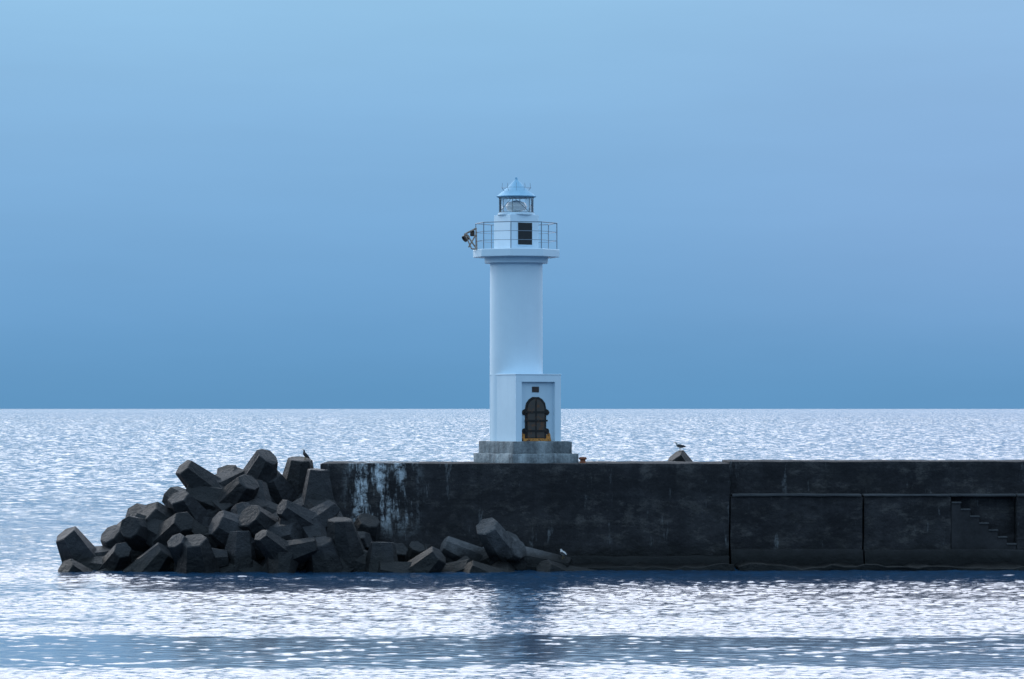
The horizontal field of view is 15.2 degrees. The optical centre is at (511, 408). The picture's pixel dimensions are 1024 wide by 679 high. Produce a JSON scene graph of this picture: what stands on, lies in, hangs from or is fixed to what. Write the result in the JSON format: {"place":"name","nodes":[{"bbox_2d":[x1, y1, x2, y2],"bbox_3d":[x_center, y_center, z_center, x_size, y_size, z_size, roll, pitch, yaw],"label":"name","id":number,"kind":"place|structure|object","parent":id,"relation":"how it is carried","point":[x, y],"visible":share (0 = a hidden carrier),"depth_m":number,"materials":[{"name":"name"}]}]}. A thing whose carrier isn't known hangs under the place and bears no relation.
{"place":"outdoors","nodes":[
{"label":"outdoors","id":0,"kind":"place"},
{"bbox_2d":[0,409,1023,678],"bbox_3d":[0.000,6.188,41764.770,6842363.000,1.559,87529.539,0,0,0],"label":"sea","id":1,"kind":"structure","parent":0,"point":[90,475],"depth_m":127.69,"materials":[{"name":"blue liquid"}]},
{"bbox_2d":[320,461,737,570],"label":"breakwater wall","id":2,"kind":"structure","parent":1,"relation":"in","point":[635,516],"depth_m":150.00,"materials":[{"name":"concrete"}]},
{"bbox_2d":[473,177,578,462],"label":"lighthouse","id":3,"kind":"object","parent":2,"relation":"on","point":[525,409],"visible":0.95,"depth_m":152.19,"materials":[{"name":"concrete"}]},
{"bbox_2d":[462,228,477,249],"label":"floodlight","id":4,"kind":"object","parent":3,"relation":"on","point":[465,237],"visible":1,"depth_m":152.90,"materials":[{"name":"black metal"}]},
{"bbox_2d":[579,457,586,462],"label":"mooring bollard","id":5,"kind":"object","parent":2,"relation":"on","point":[582,459],"visible":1,"depth_m":150.70,"materials":[{"name":"metal"}]},
{"bbox_2d":[722,459,1023,570],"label":"breakwater wall","id":6,"kind":"structure","parent":1,"relation":"in","point":[848,515],"depth_m":150.01,"materials":[{"name":"concrete"}]},
{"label":"rubble bed","id":7,"kind":"object","parent":1,"relation":"in","visible":0},
{"bbox_2d":[56,526,110,561],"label":"tetrapod","id":8,"kind":"object","parent":7,"relation":"on","point":[73,542],"visible":0.3,"depth_m":147.51,"materials":[{"name":"concrete"}]},
{"bbox_2d":[57,559,125,571],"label":"tetrapod","id":9,"kind":"object","parent":7,"relation":"on","point":[71,565],"visible":0.13,"depth_m":145.61,"materials":[{"name":"concrete"}]},
{"bbox_2d":[78,542,133,570],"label":"tetrapod","id":10,"kind":"object","parent":7,"relation":"on","point":[117,555],"visible":0.45,"depth_m":146.52,"materials":[{"name":"concrete"}]},
{"bbox_2d":[100,524,127,546],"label":"tetrapod","id":11,"kind":"object","parent":7,"relation":"on","point":[111,535],"visible":0.15,"depth_m":148.76,"materials":[{"name":"concrete"}]},
{"bbox_2d":[119,503,149,559],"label":"tetrapod","id":12,"kind":"object","parent":7,"relation":"on","point":[133,527],"visible":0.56,"depth_m":147.42,"materials":[{"name":"concrete"}]},
{"bbox_2d":[123,542,173,571],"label":"tetrapod","id":13,"kind":"object","parent":7,"relation":"on","point":[157,557],"visible":0.24,"depth_m":145.83,"materials":[{"name":"concrete"}]},
{"bbox_2d":[135,512,193,560],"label":"tetrapod","id":14,"kind":"object","parent":7,"relation":"on","point":[162,532],"visible":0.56,"depth_m":146.88,"materials":[{"name":"concrete"}]},
{"bbox_2d":[162,486,186,506],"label":"tetrapod","id":15,"kind":"object","parent":7,"relation":"on","point":[169,492],"visible":0.1,"depth_m":153.91,"materials":[{"name":"concrete"}]},
{"bbox_2d":[141,502,216,521],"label":"tetrapod","id":16,"kind":"object","parent":7,"relation":"on","point":[159,510],"visible":0.25,"depth_m":148.03,"materials":[{"name":"concrete"}]},
{"bbox_2d":[166,490,210,524],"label":"tetrapod","id":17,"kind":"object","parent":7,"relation":"on","point":[186,503],"visible":0.22,"depth_m":148.15,"materials":[{"name":"concrete"}]},
{"bbox_2d":[175,534,219,572],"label":"tetrapod","id":18,"kind":"object","parent":7,"relation":"on","point":[197,555],"visible":0.26,"depth_m":144.54,"materials":[{"name":"concrete"}]},
{"bbox_2d":[168,533,229,570],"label":"tetrapod","id":19,"kind":"object","parent":7,"relation":"on","point":[221,555],"visible":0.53,"depth_m":145.20,"materials":[{"name":"concrete"}]},
{"bbox_2d":[190,520,220,547],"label":"tetrapod","id":20,"kind":"object","parent":7,"relation":"on","point":[198,528],"visible":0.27,"depth_m":147.31,"materials":[{"name":"concrete"}]},
{"bbox_2d":[177,460,243,512],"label":"tetrapod","id":21,"kind":"object","parent":7,"relation":"on","point":[192,474],"visible":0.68,"depth_m":149.47,"materials":[{"name":"concrete"}]},
{"bbox_2d":[186,474,258,508],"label":"tetrapod","id":22,"kind":"object","parent":7,"relation":"on","point":[243,488],"visible":0.41,"depth_m":148.78,"materials":[{"name":"concrete"}]},
{"bbox_2d":[216,465,234,472],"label":"tetrapod","id":23,"kind":"object","parent":7,"relation":"on","point":[226,467],"visible":0.09,"depth_m":150.99,"materials":[{"name":"concrete"}]},
{"bbox_2d":[219,531,265,572],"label":"tetrapod","id":24,"kind":"object","parent":7,"relation":"on","point":[239,547],"visible":0.38,"depth_m":145.72,"materials":[{"name":"concrete"}]},
{"bbox_2d":[230,502,255,547],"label":"tetrapod","id":25,"kind":"object","parent":7,"relation":"on","point":[238,508],"visible":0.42,"depth_m":147.58,"materials":[{"name":"concrete"}]},
{"bbox_2d":[208,510,302,563],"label":"tetrapod","id":26,"kind":"object","parent":7,"relation":"on","point":[223,523],"visible":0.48,"depth_m":146.30,"materials":[{"name":"concrete"}]},
{"bbox_2d":[244,449,278,502],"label":"tetrapod","id":27,"kind":"object","parent":7,"relation":"on","point":[263,465],"visible":0.37,"depth_m":150.18,"materials":[{"name":"concrete"}]},
{"bbox_2d":[247,480,277,512],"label":"tetrapod","id":28,"kind":"object","parent":7,"relation":"on","point":[263,498],"visible":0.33,"depth_m":148.96,"materials":[{"name":"concrete"}]},
{"bbox_2d":[238,505,305,569],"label":"tetrapod","id":29,"kind":"object","parent":7,"relation":"on","point":[254,520],"visible":0.3,"depth_m":146.31,"materials":[{"name":"concrete"}]},
{"bbox_2d":[267,473,296,503],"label":"tetrapod","id":30,"kind":"object","parent":7,"relation":"on","point":[280,489],"visible":0.17,"depth_m":150.49,"materials":[{"name":"concrete"}]},
{"bbox_2d":[260,509,305,571],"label":"tetrapod","id":31,"kind":"object","parent":7,"relation":"on","point":[263,563],"visible":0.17,"depth_m":146.36,"materials":[{"name":"concrete"}]},
{"bbox_2d":[254,530,316,572],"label":"tetrapod","id":32,"kind":"object","parent":7,"relation":"on","point":[279,554],"visible":0.8,"depth_m":144.76,"materials":[{"name":"concrete"}]},
{"bbox_2d":[282,456,314,501],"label":"tetrapod","id":33,"kind":"object","parent":7,"relation":"on","point":[294,473],"visible":0.24,"depth_m":151.13,"materials":[{"name":"concrete"}]},
{"bbox_2d":[304,449,310,458],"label":"gull","id":34,"kind":"object","parent":33,"relation":"on","point":[306,454],"visible":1,"depth_m":151.50,"materials":[{"name":"white"}]},
{"bbox_2d":[276,499,340,538],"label":"tetrapod","id":35,"kind":"object","parent":7,"relation":"on","point":[313,520],"visible":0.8,"depth_m":146.48,"materials":[{"name":"concrete"}]},
{"bbox_2d":[306,536,339,572],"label":"tetrapod","id":36,"kind":"object","parent":7,"relation":"on","point":[324,559],"visible":0.15,"depth_m":145.12,"materials":[{"name":"concrete"}]},
{"bbox_2d":[310,530,372,549],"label":"tetrapod","id":37,"kind":"object","parent":7,"relation":"on","point":[366,538],"visible":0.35,"depth_m":146.56,"materials":[{"name":"concrete"}]},
{"bbox_2d":[294,468,345,529],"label":"tetrapod","id":38,"kind":"object","parent":37,"relation":"on","point":[316,489],"visible":0.41,"depth_m":148.17,"materials":[{"name":"concrete"}]},
{"bbox_2d":[327,517,367,571],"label":"tetrapod","id":39,"kind":"object","parent":7,"relation":"on","point":[349,549],"visible":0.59,"depth_m":145.44,"materials":[{"name":"concrete"}]},
{"bbox_2d":[354,513,380,542],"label":"tetrapod","id":40,"kind":"object","parent":7,"relation":"on","point":[369,523],"visible":0.15,"depth_m":147.61,"materials":[{"name":"concrete"}]},
{"bbox_2d":[364,542,397,571],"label":"tetrapod","id":41,"kind":"object","parent":7,"relation":"on","point":[377,552],"visible":0.19,"depth_m":145.23,"materials":[{"name":"concrete"}]},
{"bbox_2d":[366,543,407,561],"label":"tetrapod","id":42,"kind":"object","parent":7,"relation":"on","point":[401,551],"visible":0.2,"depth_m":146.44,"materials":[{"name":"concrete"}]},
{"bbox_2d":[379,546,445,572],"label":"tetrapod","id":43,"kind":"object","parent":7,"relation":"on","point":[431,559],"visible":0.41,"depth_m":145.12,"materials":[{"name":"concrete"}]},
{"bbox_2d":[407,541,423,560],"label":"tetrapod","id":44,"kind":"object","parent":7,"relation":"on","point":[415,548],"visible":0.16,"depth_m":147.31,"materials":[{"name":"concrete"}]},
{"bbox_2d":[441,559,471,571],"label":"tetrapod","id":45,"kind":"object","parent":7,"relation":"on","point":[457,566],"visible":0.2,"depth_m":145.71,"materials":[{"name":"concrete"}]},
{"bbox_2d":[455,556,469,561],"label":"tetrapod","id":46,"kind":"object","parent":7,"relation":"on","point":[465,558],"visible":0.11,"depth_m":146.85,"materials":[{"name":"concrete"}]},
{"bbox_2d":[440,537,524,565],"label":"tetrapod","id":47,"kind":"object","parent":7,"relation":"on","point":[453,549],"visible":0.46,"depth_m":147.43,"materials":[{"name":"concrete"}]},
{"bbox_2d":[462,561,513,572],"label":"tetrapod","id":48,"kind":"object","parent":7,"relation":"on","point":[476,567],"visible":0.2,"depth_m":145.45,"materials":[{"name":"concrete"}]},
{"bbox_2d":[477,518,571,570],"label":"tetrapod","id":49,"kind":"object","parent":7,"relation":"on","point":[496,538],"visible":0.55,"depth_m":146.90,"materials":[{"name":"concrete"}]},
{"bbox_2d":[560,548,566,557],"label":"gull","id":50,"kind":"object","parent":49,"relation":"on","point":[562,552],"visible":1,"depth_m":147.25,"materials":[{"name":"white"}]},
{"bbox_2d":[537,560,591,571],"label":"tetrapod","id":51,"kind":"object","parent":7,"relation":"on","point":[549,566],"visible":0.24,"depth_m":146.38,"materials":[{"name":"concrete"}]},
{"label":"rubble bank","id":52,"kind":"structure","parent":1,"relation":"in","visible":0},
{"bbox_2d":[667,450,693,460],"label":"tetrapod","id":53,"kind":"object","parent":52,"relation":"on","point":[683,455],"visible":0.06,"depth_m":157.16,"materials":[{"name":"concrete"}]},
{"bbox_2d":[676,442,686,450],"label":"gull","id":54,"kind":"object","parent":53,"relation":"on","point":[681,446],"visible":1,"depth_m":157.43,"materials":[{"name":"white"}]},
{"bbox_2d":[0,0,1023,408],"label":"sky","id":55,"kind":"structure","parent":0,"point":[205,204],"materials":[{"name":"blue"}]}
]}

